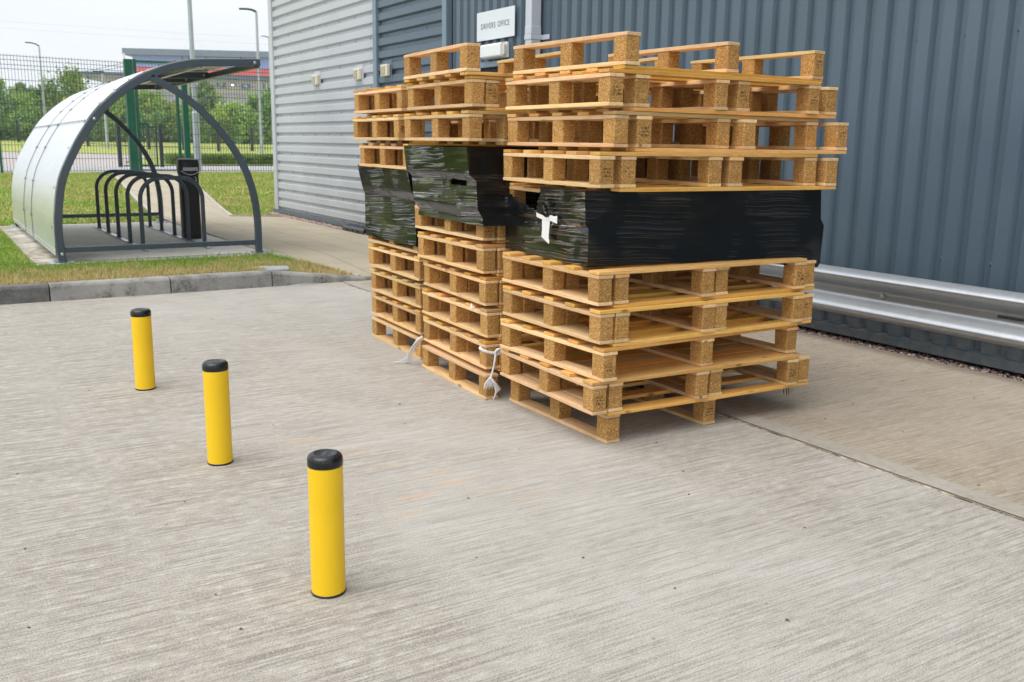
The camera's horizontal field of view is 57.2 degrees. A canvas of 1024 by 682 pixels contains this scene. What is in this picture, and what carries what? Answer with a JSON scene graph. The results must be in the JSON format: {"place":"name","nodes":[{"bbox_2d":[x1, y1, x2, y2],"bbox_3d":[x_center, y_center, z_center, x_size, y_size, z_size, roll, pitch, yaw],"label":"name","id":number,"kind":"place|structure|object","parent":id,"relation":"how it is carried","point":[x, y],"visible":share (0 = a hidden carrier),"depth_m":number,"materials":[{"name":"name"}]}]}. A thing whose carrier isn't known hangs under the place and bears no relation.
{"place":"outdoors","nodes":[
{"label":"outdoors","id":0,"kind":"place"},
{"bbox_2d":[0,217,158,255],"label":"lawn","id":1,"kind":"structure","parent":0,"point":[85,223],"depth_m":13.75,"materials":[{"name":"green plant"}]},
{"bbox_2d":[0,222,254,265],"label":"shelter slab","id":2,"kind":"structure","parent":1,"relation":"on","point":[37,252],"depth_m":10.55,"materials":[{"name":"concrete"}]},
{"bbox_2d":[9,57,269,264],"bbox_3d":[-4.608,-2.167,10.963,2.080,1.987,4.904,-6,14,-31],"label":"bike shelter","id":3,"kind":"object","parent":2,"relation":"on","point":[36,209],"visible":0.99,"depth_m":9.49,"materials":[{"name":"paint"}]},
{"bbox_2d":[93,170,211,250],"bbox_3d":[-4.448,-1.648,11.353,0.700,0.800,3.470,-6,14,-31],"label":"bike rack","id":4,"kind":"object","parent":2,"relation":"on","point":[152,176],"visible":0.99,"depth_m":11.07,"materials":[{"name":"metal"}]},
{"bbox_2d":[176,158,201,238],"bbox_3d":[-3.832,-1.693,11.176,0.244,0.946,0.234,-6,14,-31],"label":"litter bin","id":5,"kind":"object","parent":2,"relation":"on","point":[188,167],"visible":0.91,"depth_m":11.10,"materials":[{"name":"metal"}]},
{"bbox_2d":[0,0,268,137],"label":"sky","id":6,"kind":"structure","parent":0,"point":[213,18],"materials":[{"name":"white"}]},
{"bbox_2d":[0,138,272,153],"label":"grass bank","id":7,"kind":"structure","parent":0,"point":[14,146],"depth_m":84.33,"materials":[{"name":"plant"}]},
{"bbox_2d":[0,78,24,138],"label":"deciduous tree","id":8,"kind":"object","parent":7,"relation":"on","point":[5,108],"visible":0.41,"depth_m":98.22,"materials":[{"name":"green plant"}]},
{"bbox_2d":[1,101,49,138],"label":"shrub","id":9,"kind":"object","parent":7,"relation":"on","point":[30,117],"visible":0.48,"depth_m":96.08,"materials":[{"name":"green plant"}]},
{"bbox_2d":[4,83,54,138],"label":"deciduous tree","id":10,"kind":"object","parent":7,"relation":"on","point":[26,97],"visible":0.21,"depth_m":98.60,"materials":[{"name":"green plant"}]},
{"bbox_2d":[31,77,61,124],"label":"deciduous tree","id":11,"kind":"object","parent":7,"relation":"on","point":[45,91],"visible":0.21,"depth_m":99.34,"materials":[{"name":"green plant"}]},
{"bbox_2d":[34,62,112,138],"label":"deciduous tree","id":12,"kind":"object","parent":7,"relation":"on","point":[71,78],"visible":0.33,"depth_m":100.06,"materials":[{"name":"green plant"}]},
{"bbox_2d":[91,106,169,141],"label":"shrub","id":13,"kind":"object","parent":7,"relation":"on","point":[144,120],"visible":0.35,"depth_m":100.03,"materials":[{"name":"green plant"}]},
{"bbox_2d":[0,120,267,150],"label":"hedge","id":14,"kind":"object","parent":7,"relation":"on","point":[148,139],"visible":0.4,"depth_m":82.71,"materials":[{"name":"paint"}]},
{"bbox_2d":[121,89,175,140],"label":"deciduous tree","id":15,"kind":"object","parent":7,"relation":"on","point":[150,102],"visible":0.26,"depth_m":103.85,"materials":[{"name":"green plant"}]},
{"bbox_2d":[141,109,177,142],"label":"shrub","id":16,"kind":"object","parent":7,"relation":"on","point":[162,114],"visible":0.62,"depth_m":102.55,"materials":[{"name":"green plant"}]},
{"bbox_2d":[147,102,203,141],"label":"deciduous tree","id":17,"kind":"object","parent":7,"relation":"on","point":[170,108],"visible":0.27,"depth_m":104.31,"materials":[{"name":"green plant"}]},
{"bbox_2d":[170,109,222,143],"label":"shrub","id":18,"kind":"object","parent":7,"relation":"on","point":[206,126],"visible":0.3,"depth_m":103.27,"materials":[{"name":"green plant"}]},
{"bbox_2d":[188,77,227,119],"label":"deciduous tree","id":19,"kind":"object","parent":7,"relation":"on","point":[208,93],"visible":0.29,"depth_m":109.15,"materials":[{"name":"green plant"}]},
{"bbox_2d":[199,97,269,142],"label":"deciduous tree","id":20,"kind":"object","parent":7,"relation":"on","point":[228,114],"visible":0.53,"depth_m":105.56,"materials":[{"name":"green plant"}]},
{"bbox_2d":[209,109,271,143],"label":"shrub","id":21,"kind":"object","parent":7,"relation":"on","point":[244,131],"visible":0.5,"depth_m":105.41,"materials":[{"name":"green plant"}]},
{"bbox_2d":[246,78,271,143],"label":"deciduous tree","id":22,"kind":"object","parent":7,"relation":"on","point":[266,102],"visible":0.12,"depth_m":107.66,"materials":[{"name":"green plant"}]},
{"bbox_2d":[1,151,272,166],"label":"road","id":23,"kind":"structure","parent":0,"point":[10,162],"depth_m":48.67,"materials":[{"name":"asphalt"}]},
{"bbox_2d":[0,167,273,171],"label":"pavement","id":24,"kind":"structure","parent":0,"point":[81,169],"depth_m":34.77,"materials":[{"name":"concrete"}]},
{"bbox_2d":[187,0,201,170],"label":"street lamp","id":25,"kind":"object","parent":24,"relation":"on","point":[196,127],"visible":0.69,"depth_m":33.08,"materials":[{"name":"metal"}]},
{"bbox_2d":[116,126,163,166],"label":"gate","id":26,"kind":"structure","parent":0,"point":[119,146],"depth_m":38.40,"materials":[{"name":"metal"}]},
{"bbox_2d":[117,171,228,215],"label":"garden path","id":27,"kind":"structure","parent":0,"point":[212,208],"depth_m":19.10,"materials":[{"name":"concrete"}]},
{"bbox_2d":[0,171,355,284],"bbox_3d":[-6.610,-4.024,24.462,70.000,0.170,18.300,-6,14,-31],"label":"lawn","id":28,"kind":"structure","parent":0,"point":[143,208],"depth_m":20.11,"materials":[{"name":"green plant"}]},
{"bbox_2d":[0,54,272,172],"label":"fence","id":29,"kind":"object","parent":28,"relation":"on","point":[111,107],"visible":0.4,"depth_m":30.00,"materials":[{"name":"metal"}]},
{"bbox_2d":[123,59,190,170],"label":"gate","id":30,"kind":"structure","parent":29,"relation":"attached to","point":[133,120],"depth_m":30.54,"materials":[{"name":"metal"}]},
{"bbox_2d":[111,173,360,275],"bbox_3d":[-6.965,-3.079,19.886,2.216,0.231,25.181,-4,13,-24],"label":"path edging","id":31,"kind":"object","parent":28,"relation":"on","point":[211,199],"visible":0.33,"depth_m":15.54,"materials":[{"name":"concrete"}]},
{"bbox_2d":[127,155,270,164],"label":"grass verge","id":32,"kind":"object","parent":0,"point":[143,160],"depth_m":46.26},
{"bbox_2d":[164,152,272,165],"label":"hedge","id":33,"kind":"object","parent":32,"relation":"on","point":[171,158],"visible":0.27,"depth_m":45.33,"materials":[{"name":"green plant"}]},
{"bbox_2d":[239,8,263,153],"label":"street lamp","id":34,"kind":"object","parent":32,"relation":"on","point":[258,74],"visible":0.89,"depth_m":51.09,"materials":[{"name":"metal"}]},
{"bbox_2d":[164,216,376,275],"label":"paved footway","id":35,"kind":"structure","parent":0,"point":[346,251],"depth_m":11.71,"materials":[{"name":"concrete"}]},
{"bbox_2d":[0,282,1023,681],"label":"concrete yard","id":36,"kind":"structure","parent":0,"point":[500,538],"depth_m":3.11,"materials":[{"name":"concrete"}]},
{"bbox_2d":[130,308,155,390],"bbox_3d":[-1.887,0.041,4.806,0.101,0.416,0.101,4,12,13],"label":"bollard","id":37,"kind":"object","parent":36,"relation":"on","point":[142,343],"visible":1,"depth_m":4.77,"materials":[{"name":"yellow plastic"}]},
{"bbox_2d":[202,359,232,465],"bbox_3d":[-1.164,0.281,3.716,0.101,0.416,0.101,5,13,18],"label":"bollard","id":38,"kind":"object","parent":36,"relation":"on","point":[215,372],"visible":1,"depth_m":3.68,"materials":[{"name":"yellow plastic"}]},
{"bbox_2d":[307,449,346,598],"bbox_3d":[-0.523,0.514,2.654,0.101,0.416,0.101,3,12,8],"label":"bollard","id":39,"kind":"object","parent":36,"relation":"on","point":[326,516],"visible":1,"depth_m":2.62,"materials":[{"name":"yellow plastic"}]},
{"bbox_2d":[372,316,430,359],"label":"wooden pallet","id":40,"kind":"object","parent":36,"relation":"on","point":[399,339],"visible":0.2,"depth_m":5.90,"materials":[{"name":"brown wood"}]},
{"bbox_2d":[386,303,449,334],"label":"wooden pallet","id":41,"kind":"object","parent":40,"relation":"on","point":[411,317],"visible":0.02,"depth_m":5.92,"materials":[{"name":"brown wood"}]},
{"bbox_2d":[371,292,426,334],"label":"wooden pallet","id":42,"kind":"object","parent":41,"relation":"on","point":[400,310],"visible":0.16,"depth_m":5.87,"materials":[{"name":"brown wood"}]},
{"bbox_2d":[385,278,414,298],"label":"wooden pallet","id":43,"kind":"object","parent":42,"relation":"on","point":[410,290],"depth_m":5.89,"materials":[{"name":"brown wood"}]},
{"bbox_2d":[370,268,430,307],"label":"wooden pallet","id":44,"kind":"object","parent":43,"relation":"on","point":[400,283],"visible":0.22,"depth_m":5.83,"materials":[{"name":"brown wood"}]},
{"bbox_2d":[383,252,413,272],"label":"wooden pallet","id":45,"kind":"object","parent":44,"relation":"on","point":[409,265],"visible":0.02,"depth_m":5.87,"materials":[{"name":"brown wood"}]},
{"bbox_2d":[368,243,425,280],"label":"wooden pallet","id":46,"kind":"object","parent":45,"relation":"on","point":[398,257],"visible":0.23,"depth_m":5.80,"materials":[{"name":"brown wood"}]},
{"bbox_2d":[422,342,580,398],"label":"wooden pallet","id":47,"kind":"object","parent":36,"relation":"on","point":[455,373],"visible":0.3,"depth_m":5.04,"materials":[{"name":"brown wood"}]},
{"bbox_2d":[479,345,500,398],"bbox_3d":[-0.105,0.160,4.705,0.127,0.269,0.075,1,12,-1],"label":"plastic strip","id":48,"kind":"object","parent":47,"relation":"attached to","point":[490,382],"visible":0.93,"depth_m":4.69,"materials":[{"name":"plastic"}]},
{"bbox_2d":[438,328,573,370],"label":"wooden pallet","id":49,"kind":"object","parent":47,"relation":"on","point":[471,347],"visible":0.07,"depth_m":5.08,"materials":[{"name":"brown wood"}]},
{"bbox_2d":[423,315,575,368],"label":"wooden pallet","id":50,"kind":"object","parent":49,"relation":"on","point":[459,338],"visible":0.21,"depth_m":5.03,"materials":[{"name":"brown wood"}]},
{"bbox_2d":[439,291,550,339],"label":"wooden pallet","id":51,"kind":"object","parent":50,"relation":"on","point":[472,316],"visible":0.07,"depth_m":5.04,"materials":[{"name":"brown wood"}]},
{"bbox_2d":[422,287,543,337],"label":"wooden pallet","id":52,"kind":"object","parent":51,"relation":"on","point":[488,327],"visible":0.32,"depth_m":5.00,"materials":[{"name":"brown wood"}]},
{"bbox_2d":[440,270,543,307],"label":"wooden pallet","id":53,"kind":"object","parent":52,"relation":"on","point":[472,286],"visible":0.05,"depth_m":5.02,"materials":[{"name":"brown wood"}]},
{"bbox_2d":[423,259,542,305],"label":"wooden pallet","id":54,"kind":"object","parent":53,"relation":"on","point":[488,290],"visible":0.23,"depth_m":4.98,"materials":[{"name":"brown wood"}]},
{"bbox_2d":[434,241,640,276],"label":"wooden pallet","id":55,"kind":"object","parent":54,"relation":"on","point":[470,256],"visible":0.16,"depth_m":4.99,"materials":[{"name":"brown wood"}]},
{"bbox_2d":[417,231,515,273],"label":"wooden pallet","id":56,"kind":"object","parent":55,"relation":"on","point":[485,252],"visible":0.16,"depth_m":4.95,"materials":[{"name":"brown wood"}]},
{"bbox_2d":[432,217,505,243],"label":"wooden pallet","id":57,"kind":"object","parent":56,"relation":"on","point":[500,234],"visible":0.07,"depth_m":4.97,"materials":[{"name":"brown wood"}]},
{"bbox_2d":[415,205,495,240],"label":"wooden pallet","id":58,"kind":"object","parent":57,"relation":"on","point":[484,233],"visible":0.23,"depth_m":4.95,"materials":[{"name":"brown wood"}]},
{"bbox_2d":[404,145,668,225],"bbox_3d":[0.195,-0.870,5.167,1.362,0.382,0.834,-6,13,-28],"label":"stretch film","id":59,"kind":"object","parent":58,"relation":"on","point":[466,184],"visible":0.32,"depth_m":4.68,"materials":[{"name":"plastic"}]},
{"bbox_2d":[433,115,680,144],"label":"wooden pallet","id":60,"kind":"object","parent":59,"relation":"on","point":[502,128],"visible":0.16,"depth_m":4.69,"materials":[{"name":"brown wood"}]},
{"bbox_2d":[404,110,625,143],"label":"wooden pallet","id":61,"kind":"object","parent":60,"relation":"on","point":[471,125],"visible":0.32,"depth_m":4.76,"materials":[{"name":"brown wood"}]},
{"bbox_2d":[417,80,650,112],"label":"wooden pallet","id":62,"kind":"object","parent":61,"relation":"on","point":[491,96],"visible":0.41,"depth_m":4.63,"materials":[{"name":"brown wood"}]},
{"bbox_2d":[407,75,650,110],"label":"wooden pallet","id":63,"kind":"object","parent":62,"relation":"on","point":[474,87],"visible":0.26,"depth_m":4.74,"materials":[{"name":"brown wood"}]},
{"bbox_2d":[404,43,657,82],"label":"wooden pallet","id":64,"kind":"object","parent":63,"relation":"on","point":[469,60],"visible":0.34,"depth_m":4.71,"materials":[{"name":"brown wood"}]},
{"bbox_2d":[509,371,788,443],"bbox_3d":[0.707,0.253,4.690,1.204,0.128,0.805,-6,14,-31],"label":"wooden pallet","id":65,"kind":"object","parent":36,"relation":"on","point":[606,430],"visible":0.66,"depth_m":4.37,"materials":[{"name":"brown wood"}]},
{"bbox_2d":[521,352,809,415],"bbox_3d":[0.732,0.124,4.628,1.206,0.144,0.804,-6,14,-29],"label":"wooden pallet","id":66,"kind":"object","parent":65,"relation":"on","point":[615,395],"visible":0.23,"depth_m":4.35,"materials":[{"name":"brown wood"}]},
{"bbox_2d":[500,337,798,415],"bbox_3d":[0.662,0.118,4.571,1.206,0.144,0.806,-6,14,-29],"label":"wooden pallet","id":67,"kind":"object","parent":66,"relation":"on","point":[639,364],"visible":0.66,"depth_m":4.35,"materials":[{"name":"brown wood"}]},
{"bbox_2d":[500,310,797,381],"bbox_3d":[0.665,-0.028,4.563,1.206,0.144,0.803,-7,14,-33],"label":"wooden pallet","id":68,"kind":"object","parent":67,"relation":"on","point":[603,369],"visible":0.6,"depth_m":4.26,"materials":[{"name":"brown wood"}]},
{"bbox_2d":[523,289,813,346],"bbox_3d":[0.733,-0.174,4.561,1.206,0.144,0.805,-6,14,-31],"label":"wooden pallet","id":69,"kind":"object","parent":68,"relation":"on","point":[622,329],"visible":0.44,"depth_m":4.30,"materials":[{"name":"brown wood"}]},
{"bbox_2d":[503,273,804,344],"bbox_3d":[0.674,-0.182,4.517,1.207,0.144,0.803,-6,14,-30],"label":"wooden pallet","id":70,"kind":"object","parent":69,"relation":"on","point":[600,332],"visible":0.55,"depth_m":4.22,"materials":[{"name":"brown wood"}]},
{"bbox_2d":[523,255,815,307],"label":"wooden pallet","id":71,"kind":"object","parent":70,"relation":"on","point":[621,294],"visible":0.38,"depth_m":4.29,"materials":[{"name":"brown wood"}]},
{"bbox_2d":[502,251,806,305],"bbox_3d":[0.672,-0.340,4.485,1.205,0.144,0.803,-6,14,-30],"label":"wooden pallet","id":72,"kind":"object","parent":71,"relation":"on","point":[601,278],"visible":0.67,"depth_m":4.19,"materials":[{"name":"brown wood"}]},
{"bbox_2d":[504,186,823,267],"bbox_3d":[0.713,-0.566,4.561,1.343,0.379,0.804,-5,13,-26],"label":"stretch film","id":73,"kind":"object","parent":72,"relation":"on","point":[595,228],"visible":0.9,"depth_m":4.20,"materials":[{"name":"plastic"}]},
{"bbox_2d":[509,182,593,210],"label":"wooden pallet","id":74,"kind":"object","parent":73,"relation":"on","point":[518,190],"visible":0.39,"depth_m":4.50,"materials":[{"name":"brown wood"}]},
{"bbox_2d":[527,153,837,191],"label":"wooden pallet","id":75,"kind":"object","parent":74,"relation":"on","point":[627,170],"visible":0.66,"depth_m":4.15,"materials":[{"name":"brown wood"}]},
{"bbox_2d":[503,149,817,187],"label":"wooden pallet","id":76,"kind":"object","parent":75,"relation":"on","point":[706,169],"visible":0.88,"depth_m":4.13,"materials":[{"name":"brown wood"}]},
{"bbox_2d":[538,116,848,153],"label":"wooden pallet","id":77,"kind":"object","parent":76,"relation":"on","point":[743,132],"visible":0.85,"depth_m":4.14,"materials":[{"name":"brown wood"}]},
{"bbox_2d":[507,111,817,149],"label":"wooden pallet","id":78,"kind":"object","parent":77,"relation":"on","point":[715,131],"visible":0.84,"depth_m":4.10,"materials":[{"name":"brown wood"}]},
{"bbox_2d":[528,74,837,118],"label":"wooden pallet","id":79,"kind":"object","parent":78,"relation":"on","point":[636,92],"visible":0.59,"depth_m":4.09,"materials":[{"name":"brown wood"}]},
{"bbox_2d":[505,68,820,113],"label":"wooden pallet","id":80,"kind":"object","parent":79,"relation":"on","point":[712,94],"visible":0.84,"depth_m":4.07,"materials":[{"name":"brown wood"}]},
{"bbox_2d":[513,31,824,82],"bbox_3d":[0.724,-1.278,4.347,1.205,0.144,0.805,-7,14,-33],"label":"wooden pallet","id":81,"kind":"object","parent":80,"relation":"on","point":[628,53],"visible":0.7,"depth_m":4.10,"materials":[{"name":"brown wood"}]},
{"bbox_2d":[341,282,1023,520],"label":"joint sealant","id":82,"kind":"object","parent":36,"relation":"on","point":[848,459],"visible":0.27,"depth_m":3.82,"materials":[{"name":"rubber"}]},
{"bbox_2d":[343,280,1023,519],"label":"concrete apron","id":83,"kind":"object","parent":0,"point":[945,421],"visible":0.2,"depth_m":4.65,"materials":[{"name":"concrete"}]},
{"bbox_2d":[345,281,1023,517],"bbox_3d":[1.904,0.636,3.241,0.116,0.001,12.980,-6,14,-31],"label":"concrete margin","id":84,"kind":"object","parent":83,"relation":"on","point":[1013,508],"visible":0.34,"depth_m":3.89,"materials":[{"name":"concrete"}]},
{"bbox_2d":[715,261,1023,348],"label":"guard rail","id":85,"kind":"object","parent":83,"relation":"on","point":[990,315],"visible":0.58,"depth_m":5.67,"materials":[{"name":"metal"}]},
{"label":"ground","id":86,"kind":"structure","parent":0,"visible":0},
{"bbox_2d":[0,283,49,304],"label":"kerb stone","id":87,"kind":"object","parent":86,"relation":"on","point":[23,293],"visible":0.64,"depth_m":7.27,"materials":[{"name":"concrete"}]},
{"bbox_2d":[48,276,170,300],"bbox_3d":[-3.262,-0.406,7.647,0.905,0.182,0.140,-6,14,-31],"label":"kerb stone","id":88,"kind":"object","parent":86,"relation":"on","point":[92,289],"visible":0.62,"depth_m":7.58,"materials":[{"name":"concrete"}]},
{"bbox_2d":[67,48,269,111],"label":"building","id":89,"kind":"structure","parent":86,"relation":"on","point":[173,55],"depth_m":204.43,"materials":[{"name":"white"}]},
{"bbox_2d":[146,92,263,111],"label":"dock doors","id":90,"kind":"structure","parent":89,"relation":"in","point":[231,98],"depth_m":203.34,"materials":[{"name":"metal"}]},
{"bbox_2d":[168,270,271,292],"bbox_3d":[-2.507,-0.491,8.105,0.852,0.182,0.140,-6,14,-31],"label":"kerb stone","id":91,"kind":"object","parent":86,"relation":"on","point":[216,281],"visible":0.62,"depth_m":8.04,"materials":[{"name":"concrete"}]},
{"bbox_2d":[268,270,367,286],"bbox_3d":[-1.752,-0.575,8.564,0.907,0.181,0.140,-6,14,-31],"label":"kerb stone","id":92,"kind":"object","parent":86,"relation":"on","point":[283,278],"visible":0.62,"depth_m":8.44,"materials":[{"name":"concrete"}]},
{"bbox_2d":[267,0,1023,378],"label":"warehouse","id":93,"kind":"structure","parent":86,"relation":"on","point":[931,160],"depth_m":6.16,"materials":[{"name":"silver metal"}]},
{"bbox_2d":[480,41,508,59],"bbox_3d":[-0.181,-2.999,9.711,0.098,0.156,0.447,-6,14,-31],"label":"wall light","id":94,"kind":"object","parent":93,"relation":"attached to","point":[499,50],"visible":0.99,"depth_m":9.63,"materials":[{"name":"white plastic"}]},
{"bbox_2d":[477,5,514,41],"bbox_3d":[-0.153,-3.267,9.699,0.055,0.290,0.760,-6,14,-31],"label":"wall sign","id":95,"kind":"object","parent":93,"relation":"attached to","point":[496,24],"visible":1,"depth_m":9.66,"materials":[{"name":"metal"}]},
{"bbox_2d":[524,0,549,54],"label":"downpipe","id":96,"kind":"object","parent":93,"relation":"attached to","point":[532,35],"visible":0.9,"depth_m":8.96,"materials":[{"name":"paint"}]},
{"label":"wooden pallet","id":97,"kind":"object","parent":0,"visible":0},
{"bbox_2d":[368,235,418,253],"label":"wooden pallet","id":98,"kind":"object","parent":97,"relation":"on","point":[401,246],"visible":0.18,"depth_m":5.78,"materials":[{"name":"brown wood"}]},
{"bbox_2d":[358,165,429,246],"bbox_3d":[-0.210,-0.889,6.011,1.343,0.452,0.861,-6,14,-29],"label":"stretch film","id":99,"kind":"object","parent":98,"relation":"on","point":[390,203],"visible":0.21,"depth_m":5.70,"materials":[{"name":"plastic"}]},
{"bbox_2d":[374,149,403,165],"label":"wooden pallet","id":100,"kind":"object","parent":99,"relation":"on","point":[398,156],"visible":0.02,"depth_m":5.63,"materials":[{"name":"brown wood"}]},
{"bbox_2d":[359,143,538,169],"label":"wooden pallet","id":101,"kind":"object","parent":100,"relation":"on","point":[387,155],"visible":0.25,"depth_m":5.58,"materials":[{"name":"brown wood"}]},
{"bbox_2d":[367,120,483,143],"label":"wooden pallet","id":102,"kind":"object","parent":101,"relation":"on","point":[390,129],"visible":0.12,"depth_m":5.64,"materials":[{"name":"brown wood"}]},
{"bbox_2d":[353,114,495,141],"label":"wooden pallet","id":103,"kind":"object","parent":102,"relation":"on","point":[379,127],"visible":0.47,"depth_m":5.56,"materials":[{"name":"brown wood"}]},
{"bbox_2d":[367,93,528,115],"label":"wooden pallet","id":104,"kind":"object","parent":103,"relation":"on","point":[393,100],"visible":0.09,"depth_m":5.59,"materials":[{"name":"brown wood"}]},
{"bbox_2d":[353,85,528,113],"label":"wooden pallet","id":105,"kind":"object","parent":104,"relation":"on","point":[381,99],"visible":0.22,"depth_m":5.54,"materials":[{"name":"brown wood"}]},
{"label":"gravel bed","id":106,"kind":"structure","parent":0,"visible":0},
{"bbox_2d":[797,326,1023,381],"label":"gravel","id":107,"kind":"structure","parent":106,"relation":"on","point":[985,369],"depth_m":5.91,"materials":[{"name":"gravel"}]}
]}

